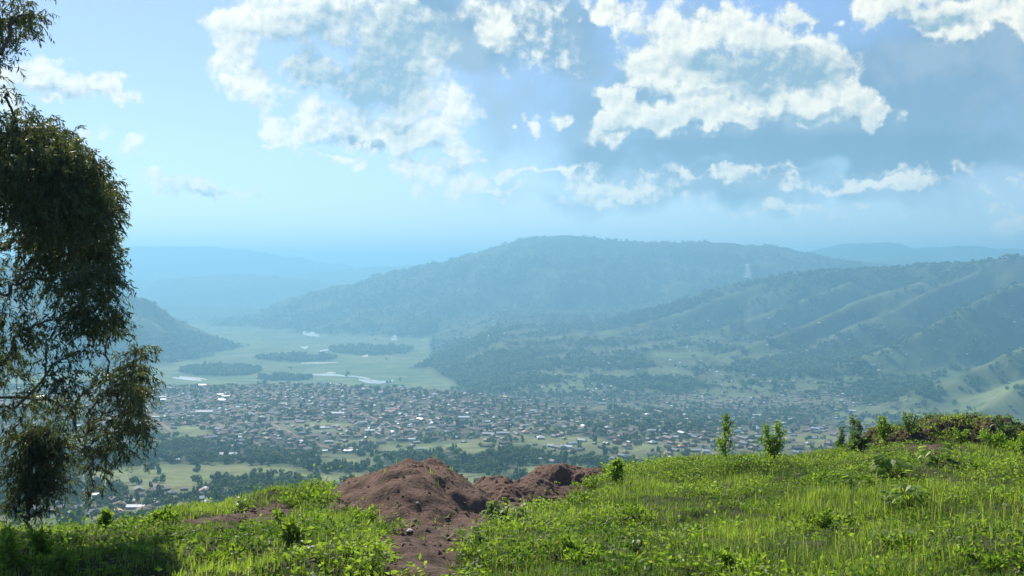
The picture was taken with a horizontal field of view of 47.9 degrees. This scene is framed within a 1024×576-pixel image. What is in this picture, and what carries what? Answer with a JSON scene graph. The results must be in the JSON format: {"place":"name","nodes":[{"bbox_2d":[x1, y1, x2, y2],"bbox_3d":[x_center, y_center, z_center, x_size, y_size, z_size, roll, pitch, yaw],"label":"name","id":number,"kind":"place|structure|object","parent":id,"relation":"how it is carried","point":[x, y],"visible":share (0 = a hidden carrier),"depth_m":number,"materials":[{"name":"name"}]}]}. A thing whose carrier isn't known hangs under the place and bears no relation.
{"place":"outdoors","nodes":[
{"label":"outdoors","id":0,"kind":"place"},
{"bbox_2d":[172,377,200,380],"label":"river","id":1,"kind":"structure","parent":0,"point":[187,378],"depth_m":4173.97,"materials":[{"name":"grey liquid"}]},
{"bbox_2d":[303,331,318,336],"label":"river","id":2,"kind":"structure","parent":0,"point":[310,334],"depth_m":6945.02,"materials":[{"name":"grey liquid"}]},
{"bbox_2d":[301,362,337,363],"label":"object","id":3,"kind":"structure","parent":0,"point":[319,363],"depth_m":4873.04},
{"bbox_2d":[312,373,369,378],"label":"river","id":4,"kind":"structure","parent":0,"point":[323,374],"depth_m":4294.76,"materials":[{"name":"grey liquid"}]},
{"bbox_2d":[359,379,392,383],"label":"river","id":5,"kind":"structure","parent":0,"point":[372,381],"depth_m":4061.97,"materials":[{"name":"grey liquid"}]},
{"bbox_2d":[0,235,1023,529],"bbox_3d":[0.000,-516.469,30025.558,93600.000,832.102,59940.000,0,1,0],"label":"terrain","id":6,"kind":"structure","parent":0,"point":[196,285],"depth_m":5030.72,"materials":[{"name":"plant"}]},
{"bbox_2d":[126,504,134,509],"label":"house","id":7,"kind":"structure","parent":6,"relation":"on","point":[129,506],"depth_m":922.89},
{"bbox_2d":[148,459,157,468],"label":"tree","id":8,"kind":"object","parent":6,"relation":"on","point":[152,463],"visible":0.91,"depth_m":1313.60,"materials":[{"name":"plant"}]},
{"bbox_2d":[152,473,165,482],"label":"tree","id":9,"kind":"object","parent":6,"relation":"on","point":[162,477],"visible":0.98,"depth_m":1127.94,"materials":[{"name":"plant"}]},
{"bbox_2d":[153,489,164,497],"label":"tree","id":10,"kind":"object","parent":6,"relation":"on","point":[160,491],"visible":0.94,"depth_m":981.21,"materials":[{"name":"green plant"}]},
{"bbox_2d":[156,463,161,473],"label":"tree","id":11,"kind":"object","parent":6,"relation":"on","point":[158,469],"visible":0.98,"depth_m":1246.65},
{"bbox_2d":[150,486,170,491],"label":"house","id":12,"kind":"structure","parent":6,"relation":"on","point":[167,488],"depth_m":1041.06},
{"bbox_2d":[160,498,172,505],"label":"tree","id":13,"kind":"object","parent":6,"relation":"on","point":[163,501],"visible":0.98,"depth_m":920.15,"materials":[{"name":"green plant"}]},
{"bbox_2d":[167,490,177,494],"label":"house","id":14,"kind":"structure","parent":6,"relation":"on","point":[173,492],"depth_m":1003.45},
{"bbox_2d":[168,454,177,460],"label":"tree","id":15,"kind":"object","parent":6,"relation":"on","point":[171,457],"visible":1,"depth_m":1360.38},
{"bbox_2d":[186,455,195,463],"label":"tree","id":16,"kind":"object","parent":6,"relation":"on","point":[190,459],"visible":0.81,"depth_m":1361.57,"materials":[{"name":"plant"}]},
{"bbox_2d":[192,485,198,494],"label":"tree","id":17,"kind":"object","parent":6,"relation":"on","point":[194,491],"visible":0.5,"depth_m":984.55,"materials":[{"name":"green plant"}]},
{"bbox_2d":[190,474,202,482],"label":"tree","id":18,"kind":"object","parent":6,"relation":"on","point":[194,478],"visible":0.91,"depth_m":1141.72,"materials":[{"name":"plant"}]},
{"bbox_2d":[195,458,200,469],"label":"tree","id":19,"kind":"object","parent":6,"relation":"on","point":[197,462],"visible":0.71,"depth_m":1316.51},
{"bbox_2d":[191,495,207,501],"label":"house","id":20,"kind":"structure","parent":6,"relation":"on","point":[204,497],"depth_m":949.93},
{"bbox_2d":[197,479,202,488],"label":"tree","id":21,"kind":"object","parent":6,"relation":"on","point":[200,485],"visible":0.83,"depth_m":1060.97,"materials":[{"name":"green plant"}]},
{"bbox_2d":[195,410,213,414],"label":"house","id":22,"kind":"structure","parent":6,"relation":"on","point":[205,411],"depth_m":2264.73,"materials":[{"name":"metal"}]},
{"bbox_2d":[203,491,212,498],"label":"tree","id":23,"kind":"object","parent":6,"relation":"on","point":[206,494],"visible":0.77,"depth_m":954.57,"materials":[{"name":"green plant"}]},
{"bbox_2d":[202,435,216,438],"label":"house","id":24,"kind":"structure","parent":6,"relation":"on","point":[212,437],"depth_m":1767.69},
{"bbox_2d":[215,471,220,481],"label":"tree","id":25,"kind":"object","parent":6,"relation":"on","point":[218,475],"visible":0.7,"depth_m":1126.02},
{"bbox_2d":[223,455,233,462],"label":"tree","id":26,"kind":"object","parent":6,"relation":"on","point":[229,460],"visible":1,"depth_m":1367.80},
{"bbox_2d":[232,484,242,491],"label":"tree","id":27,"kind":"object","parent":6,"relation":"on","point":[240,488],"visible":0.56,"depth_m":1017.14,"materials":[{"name":"green plant"}]},
{"bbox_2d":[235,474,246,480],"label":"tree","id":28,"kind":"object","parent":6,"relation":"on","point":[240,477],"visible":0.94,"depth_m":1147.06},
{"bbox_2d":[241,483,253,491],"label":"tree","id":29,"kind":"object","parent":6,"relation":"on","point":[251,487],"visible":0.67,"depth_m":1021.45,"materials":[{"name":"green plant"}]},
{"bbox_2d":[247,455,257,464],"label":"tree","id":30,"kind":"object","parent":6,"relation":"on","point":[252,460],"visible":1,"depth_m":1342.54,"materials":[{"name":"plant"}]},
{"bbox_2d":[258,455,265,463],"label":"tree","id":31,"kind":"object","parent":6,"relation":"on","point":[261,461],"visible":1,"depth_m":1344.05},
{"bbox_2d":[270,454,279,462],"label":"tree","id":32,"kind":"object","parent":6,"relation":"on","point":[275,458],"visible":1,"depth_m":1353.29,"materials":[{"name":"plant"}]},
{"bbox_2d":[279,471,292,476],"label":"tree","id":33,"kind":"object","parent":6,"relation":"on","point":[288,472],"visible":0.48,"depth_m":1165.53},
{"bbox_2d":[289,455,298,462],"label":"tree","id":34,"kind":"object","parent":6,"relation":"on","point":[293,457],"visible":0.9,"depth_m":1344.05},
{"bbox_2d":[306,458,311,470],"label":"tree","id":35,"kind":"object","parent":6,"relation":"on","point":[308,464],"visible":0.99,"depth_m":1285.35,"materials":[{"name":"plant"}]},
{"bbox_2d":[304,434,317,437],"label":"house","id":36,"kind":"structure","parent":6,"relation":"on","point":[313,436],"depth_m":1802.76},
{"bbox_2d":[323,462,329,472],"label":"tree","id":37,"kind":"object","parent":6,"relation":"on","point":[326,470],"visible":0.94,"depth_m":1230.59,"materials":[{"name":"plant"}]},
{"bbox_2d":[329,461,338,468],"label":"tree","id":38,"kind":"object","parent":6,"relation":"on","point":[334,464],"visible":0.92,"depth_m":1297.95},
{"bbox_2d":[339,474,354,481],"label":"tree","id":39,"kind":"object","parent":6,"relation":"on","point":[346,477],"visible":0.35,"depth_m":1069.74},
{"bbox_2d":[352,462,361,471],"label":"tree","id":40,"kind":"object","parent":6,"relation":"on","point":[356,466],"visible":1,"depth_m":1264.17,"materials":[{"name":"plant"}]},
{"bbox_2d":[376,440,385,443],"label":"house","id":41,"kind":"structure","parent":6,"relation":"on","point":[380,441],"depth_m":1712.13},
{"bbox_2d":[396,437,407,440],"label":"house","id":42,"kind":"structure","parent":6,"relation":"on","point":[402,439],"depth_m":1735.56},
{"bbox_2d":[460,453,464,463],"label":"tree","id":43,"kind":"object","parent":6,"relation":"on","point":[462,457],"visible":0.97,"depth_m":1359.33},
{"bbox_2d":[482,432,494,435],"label":"house","id":44,"kind":"structure","parent":6,"relation":"on","point":[486,433],"depth_m":1737.31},
{"bbox_2d":[497,431,509,434],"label":"house","id":45,"kind":"structure","parent":6,"relation":"on","point":[503,432],"depth_m":1743.79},
{"bbox_2d":[0,235,1023,526],"bbox_3d":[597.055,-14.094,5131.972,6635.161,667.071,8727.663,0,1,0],"label":"woodland","id":46,"kind":"object","parent":6,"relation":"on","point":[488,371],"visible":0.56,"depth_m":3971.62,"materials":[{"name":"plant"}]},
{"bbox_2d":[0,305,1023,521],"bbox_3d":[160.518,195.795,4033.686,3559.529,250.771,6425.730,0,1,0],"label":"distant houses","id":47,"kind":"structure","parent":6,"relation":"on","point":[379,429],"depth_m":2341.17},
{"bbox_2d":[528,456,536,462],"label":"tree","id":48,"kind":"object","parent":6,"relation":"on","point":[533,459],"visible":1,"depth_m":1332.17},
{"bbox_2d":[561,451,567,462],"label":"tree","id":49,"kind":"object","parent":6,"relation":"on","point":[565,456],"visible":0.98,"depth_m":1371.14,"materials":[{"name":"plant"}]},
{"bbox_2d":[577,457,587,465],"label":"tree","id":50,"kind":"object","parent":6,"relation":"on","point":[584,460],"visible":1,"depth_m":1341.74,"materials":[{"name":"plant"}]},
{"bbox_2d":[612,439,621,444],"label":"house","id":51,"kind":"structure","parent":6,"relation":"on","point":[617,441],"depth_m":1589.85,"materials":[{"name":"metal"}]},
{"bbox_2d":[661,435,674,439],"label":"house","id":52,"kind":"structure","parent":6,"relation":"on","point":[665,437],"depth_m":1687.81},
{"bbox_2d":[701,430,709,435],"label":"house","id":53,"kind":"structure","parent":6,"relation":"on","point":[704,433],"depth_m":1734.93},
{"bbox_2d":[792,446,803,449],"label":"house","id":54,"kind":"structure","parent":6,"relation":"on","point":[797,447],"depth_m":1525.50,"materials":[{"name":"metal"}]},
{"bbox_2d":[824,441,834,446],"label":"house","id":55,"kind":"structure","parent":6,"relation":"on","point":[828,443],"depth_m":1558.20,"materials":[{"name":"grey"}]},
{"bbox_2d":[0,444,1023,575],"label":"ground","id":56,"kind":"structure","parent":0,"point":[433,559],"depth_m":24.05,"materials":[{"name":"plant"}]},
{"bbox_2d":[0,522,35,571],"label":"shrub","id":57,"kind":"object","parent":56,"relation":"on","point":[10,547],"visible":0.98,"depth_m":17.50,"materials":[{"name":"green plant"}]},
{"bbox_2d":[23,527,55,555],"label":"shrub","id":58,"kind":"object","parent":56,"relation":"on","point":[42,542],"visible":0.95,"depth_m":18.31,"materials":[{"name":"green plant"}]},
{"bbox_2d":[0,412,84,531],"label":"eucalyptus sapling","id":59,"kind":"object","parent":56,"relation":"on","point":[40,454],"visible":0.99,"depth_m":26.38,"materials":[{"name":"green plant"}]},
{"bbox_2d":[30,544,80,575],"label":"shrub","id":60,"kind":"object","parent":56,"relation":"on","point":[64,563],"visible":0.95,"depth_m":17.60,"materials":[{"name":"green plant"}]},
{"bbox_2d":[0,0,166,516],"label":"eucalyptus tree","id":61,"kind":"object","parent":56,"relation":"on","point":[72,188],"visible":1,"depth_m":23.51,"materials":[{"name":"green plant"}]},
{"bbox_2d":[95,506,115,529],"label":"shrub","id":62,"kind":"object","parent":56,"relation":"on","point":[105,516],"visible":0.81,"depth_m":29.49,"materials":[{"name":"green plant"}]},
{"bbox_2d":[149,504,180,523],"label":"shrub","id":63,"kind":"object","parent":56,"relation":"on","point":[170,512],"visible":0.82,"depth_m":28.13,"materials":[{"name":"green plant"}]},
{"bbox_2d":[193,540,246,567],"bbox_3d":[-4.850,4.612,19.478,0.822,0.551,0.967,1,1,37],"label":"shrub","id":64,"kind":"object","parent":56,"relation":"on","point":[220,555],"visible":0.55,"depth_m":19.44,"materials":[{"name":"green plant"}]},
{"bbox_2d":[234,495,255,510],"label":"broad leaved plant","id":65,"kind":"object","parent":56,"relation":"on","point":[241,504],"visible":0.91,"depth_m":32.36,"materials":[{"name":"green plant"}]},
{"bbox_2d":[271,505,315,544],"bbox_3d":[-3.924,4.298,20.590,0.667,0.903,0.607,1,1,32],"label":"shrub","id":66,"kind":"object","parent":56,"relation":"on","point":[289,527],"visible":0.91,"depth_m":20.54,"materials":[{"name":"green plant"}]},
{"bbox_2d":[276,489,313,507],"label":"shrub","id":67,"kind":"object","parent":56,"relation":"on","point":[294,495],"visible":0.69,"depth_m":32.70,"materials":[{"name":"green plant"}]},
{"bbox_2d":[294,540,315,555],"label":"broad leaved plant","id":68,"kind":"object","parent":56,"relation":"on","point":[309,547],"visible":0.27,"depth_m":19.53,"materials":[{"name":"green plant"}]},
{"bbox_2d":[300,485,342,504],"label":"shrub","id":69,"kind":"object","parent":56,"relation":"on","point":[317,494],"visible":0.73,"depth_m":32.73,"materials":[{"name":"green plant"}]},
{"bbox_2d":[346,503,378,523],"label":"shrub","id":70,"kind":"object","parent":56,"relation":"on","point":[371,515],"visible":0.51,"depth_m":29.12,"materials":[{"name":"green plant"}]},
{"bbox_2d":[351,540,385,551],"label":"fern","id":71,"kind":"object","parent":56,"relation":"on","point":[365,545],"visible":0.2,"depth_m":19.60,"materials":[{"name":"green plant"}]},
{"bbox_2d":[322,458,502,527],"bbox_3d":[-2.910,7.916,36.137,7.375,5.449,16.000,0,1,0],"label":"soil heap","id":72,"kind":"object","parent":56,"relation":"on","point":[474,505],"visible":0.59,"depth_m":32.75,"materials":[{"name":"soil"}]},
{"bbox_2d":[445,526,493,545],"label":"shrub","id":73,"kind":"object","parent":56,"relation":"on","point":[467,536],"visible":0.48,"depth_m":22.03,"materials":[{"name":"green plant"}]},
{"bbox_2d":[478,497,537,523],"bbox_3d":[-0.088,5.840,30.042,1.580,0.794,1.318,0,1,0],"label":"shrub","id":74,"kind":"object","parent":56,"relation":"on","point":[497,508],"visible":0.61,"depth_m":29.85,"materials":[{"name":"green plant"}]},
{"bbox_2d":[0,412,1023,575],"bbox_3d":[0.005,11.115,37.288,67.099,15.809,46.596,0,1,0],"label":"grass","id":75,"kind":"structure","parent":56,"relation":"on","point":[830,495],"depth_m":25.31,"materials":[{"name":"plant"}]},
{"bbox_2d":[0,407,1023,575],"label":"ground cover","id":76,"kind":"object","parent":56,"relation":"on","point":[246,529],"visible":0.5,"depth_m":24.25,"materials":[{"name":"green plant"}]},
{"bbox_2d":[472,475,569,505],"bbox_3d":[-0.339,8.071,40.640,5.750,3.053,7.000,0,1,0],"label":"soil heap","id":77,"kind":"object","parent":56,"relation":"on","point":[488,485],"visible":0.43,"depth_m":39.43,"materials":[{"name":"soil"}]},
{"bbox_2d":[521,463,604,485],"bbox_3d":[1.618,8.350,44.145,4.750,3.643,5.750,0,1,0],"label":"soil heap","id":78,"kind":"object","parent":56,"relation":"on","point":[558,472],"visible":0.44,"depth_m":42.72,"materials":[{"name":"soil"}]},
{"bbox_2d":[566,489,596,503],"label":"shrub","id":79,"kind":"object","parent":56,"relation":"on","point":[581,497],"visible":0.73,"depth_m":36.80,"materials":[{"name":"green plant"}]},
{"bbox_2d":[554,533,610,564],"bbox_3d":[1.293,4.723,20.450,0.963,0.643,1.071,0,1,-8],"label":"shrub","id":80,"kind":"object","parent":56,"relation":"on","point":[596,547],"visible":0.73,"depth_m":20.41,"materials":[{"name":"green plant"}]},
{"bbox_2d":[571,473,601,491],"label":"shrub","id":81,"kind":"object","parent":56,"relation":"on","point":[589,482],"visible":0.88,"depth_m":40.68,"materials":[{"name":"green plant"}]},
{"bbox_2d":[173,414,1021,559],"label":"soil clods","id":82,"kind":"object","parent":56,"relation":"on","point":[406,539],"visible":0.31,"depth_m":32.45,"materials":[{"name":"soil"}]},
{"bbox_2d":[604,457,626,483],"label":"shrub","id":83,"kind":"object","parent":56,"relation":"on","point":[616,467],"visible":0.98,"depth_m":38.56,"materials":[{"name":"green plant"}]},
{"bbox_2d":[616,500,655,521],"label":"shrub","id":84,"kind":"object","parent":56,"relation":"on","point":[633,511],"visible":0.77,"depth_m":29.97,"materials":[{"name":"green plant"}]},
{"bbox_2d":[622,532,649,552],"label":"broad leaved plant","id":85,"kind":"object","parent":56,"relation":"on","point":[637,543],"visible":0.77,"depth_m":22.05,"materials":[{"name":"green plant"}]},
{"bbox_2d":[676,522,709,535],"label":"shrub","id":86,"kind":"object","parent":56,"relation":"on","point":[693,525],"visible":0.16,"depth_m":27.04,"materials":[{"name":"green plant"}]},
{"bbox_2d":[714,413,736,457],"bbox_3d":[8.732,6.059,47.130,0.938,1.997,1.307,0,1,-27],"label":"young tree","id":87,"kind":"object","parent":56,"relation":"on","point":[723,440],"visible":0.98,"depth_m":47.01,"materials":[{"name":"green plant"}]},
{"bbox_2d":[711,546,765,573],"bbox_3d":[3.695,4.529,18.942,0.650,0.543,0.773,-1,1,-42],"label":"shrub","id":88,"kind":"object","parent":56,"relation":"on","point":[724,556],"visible":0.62,"depth_m":18.89,"materials":[{"name":"green plant"}]},
{"bbox_2d":[742,498,768,507],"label":"shrub","id":89,"kind":"object","parent":56,"relation":"on","point":[760,503],"visible":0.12,"depth_m":32.19,"materials":[{"name":"green plant"}]},
{"bbox_2d":[755,420,788,459],"bbox_3d":[10.436,6.193,46.189,1.448,1.912,0.997,0,1,0],"label":"shrub","id":90,"kind":"object","parent":56,"relation":"on","point":[771,447],"visible":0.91,"depth_m":46.09,"materials":[{"name":"green plant"}]},
{"bbox_2d":[799,508,839,528],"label":"shrub","id":91,"kind":"object","parent":56,"relation":"on","point":[824,519],"visible":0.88,"depth_m":25.21,"materials":[{"name":"green plant"}]},
{"bbox_2d":[797,467,843,484],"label":"shrub","id":92,"kind":"object","parent":56,"relation":"on","point":[814,475],"visible":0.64,"depth_m":35.99,"materials":[{"name":"green plant"}]},
{"bbox_2d":[835,426,845,447],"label":"shrub","id":93,"kind":"object","parent":56,"relation":"on","point":[839,440],"visible":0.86,"depth_m":53.42,"materials":[{"name":"green plant"}]},
{"bbox_2d":[836,512,855,522],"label":"fern","id":94,"kind":"object","parent":56,"relation":"on","point":[850,517],"visible":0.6,"depth_m":27.32,"materials":[{"name":"green plant"}]},
{"bbox_2d":[839,473,873,488],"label":"broad leaved plant","id":95,"kind":"object","parent":56,"relation":"on","point":[846,479],"visible":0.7,"depth_m":33.45,"materials":[{"name":"green plant"}]},
{"bbox_2d":[845,414,870,451],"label":"shrub","id":96,"kind":"object","parent":56,"relation":"on","point":[854,435],"visible":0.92,"depth_m":50.80,"materials":[{"name":"green plant"}]},
{"bbox_2d":[846,436,906,452],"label":"bush","id":97,"kind":"object","parent":56,"relation":"on","point":[893,439],"visible":0.23,"depth_m":50.31,"materials":[{"name":"plant"}]},
{"bbox_2d":[875,415,891,440],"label":"shrub","id":98,"kind":"object","parent":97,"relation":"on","point":[882,427],"visible":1,"depth_m":50.30,"materials":[{"name":"green plant"}]},
{"bbox_2d":[865,440,903,456],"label":"fern","id":99,"kind":"object","parent":56,"relation":"on","point":[882,447],"visible":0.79,"depth_m":44.21,"materials":[{"name":"green plant"}]},
{"bbox_2d":[878,490,903,508],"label":"broad leaved plant","id":100,"kind":"object","parent":56,"relation":"on","point":[887,496],"visible":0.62,"depth_m":28.61,"materials":[{"name":"green plant"}]},
{"bbox_2d":[870,452,915,478],"bbox_3d":[11.851,5.540,35.809,1.477,0.807,1.362,0,1,0],"label":"broad leaved plant","id":101,"kind":"object","parent":56,"relation":"on","point":[889,463],"visible":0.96,"depth_m":35.59,"materials":[{"name":"green plant"}]},
{"bbox_2d":[874,532,925,555],"bbox_3d":[7.197,4.736,21.193,0.532,0.562,1.024,-1,1,-42],"label":"shrub","id":102,"kind":"object","parent":56,"relation":"on","point":[904,537],"visible":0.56,"depth_m":21.23,"materials":[{"name":"green plant"}]},
{"bbox_2d":[890,484,932,507],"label":"broad leaved plant","id":103,"kind":"object","parent":56,"relation":"on","point":[917,496],"visible":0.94,"depth_m":27.98,"materials":[{"name":"green plant"}]},
{"bbox_2d":[839,414,1023,446],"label":"soil heap","id":104,"kind":"object","parent":56,"relation":"on","point":[947,425],"visible":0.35,"depth_m":50.97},
{"bbox_2d":[901,411,918,432],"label":"shrub","id":105,"kind":"object","parent":104,"relation":"on","point":[907,425],"visible":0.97,"depth_m":50.93,"materials":[{"name":"green plant"}]},
{"bbox_2d":[949,425,970,442],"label":"shrub","id":106,"kind":"object","parent":104,"relation":"on","point":[963,436],"visible":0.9,"depth_m":50.34,"materials":[{"name":"green plant"}]},
{"bbox_2d":[990,415,1014,433],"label":"broad leaved plant","id":107,"kind":"object","parent":104,"relation":"on","point":[999,427],"visible":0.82,"depth_m":50.12,"materials":[{"name":"green plant"}]},
{"bbox_2d":[916,442,952,461],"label":"broad leaved plant","id":108,"kind":"object","parent":56,"relation":"on","point":[933,458],"visible":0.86,"depth_m":37.58,"materials":[{"name":"green plant"}]},
{"bbox_2d":[956,457,996,471],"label":"fern","id":109,"kind":"object","parent":56,"relation":"on","point":[980,463],"visible":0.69,"depth_m":36.64,"materials":[{"name":"green plant"}]},
{"bbox_2d":[954,542,1023,575],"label":"shrub","id":110,"kind":"object","parent":56,"relation":"on","point":[988,557],"visible":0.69,"depth_m":19.60,"materials":[{"name":"green plant"}]},
{"bbox_2d":[977,428,1022,452],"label":"shrub","id":111,"kind":"object","parent":56,"relation":"on","point":[999,440],"visible":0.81,"depth_m":46.67,"materials":[{"name":"green plant"}]},
{"bbox_2d":[1015,431,1023,457],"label":"shrub","id":112,"kind":"object","parent":56,"relation":"on","point":[1021,445],"visible":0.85,"depth_m":43.73,"materials":[{"name":"green plant"}]},
{"bbox_2d":[0,0,1023,267],"label":"sky","id":113,"kind":"structure","parent":0,"point":[353,133],"materials":[{"name":"blue"}]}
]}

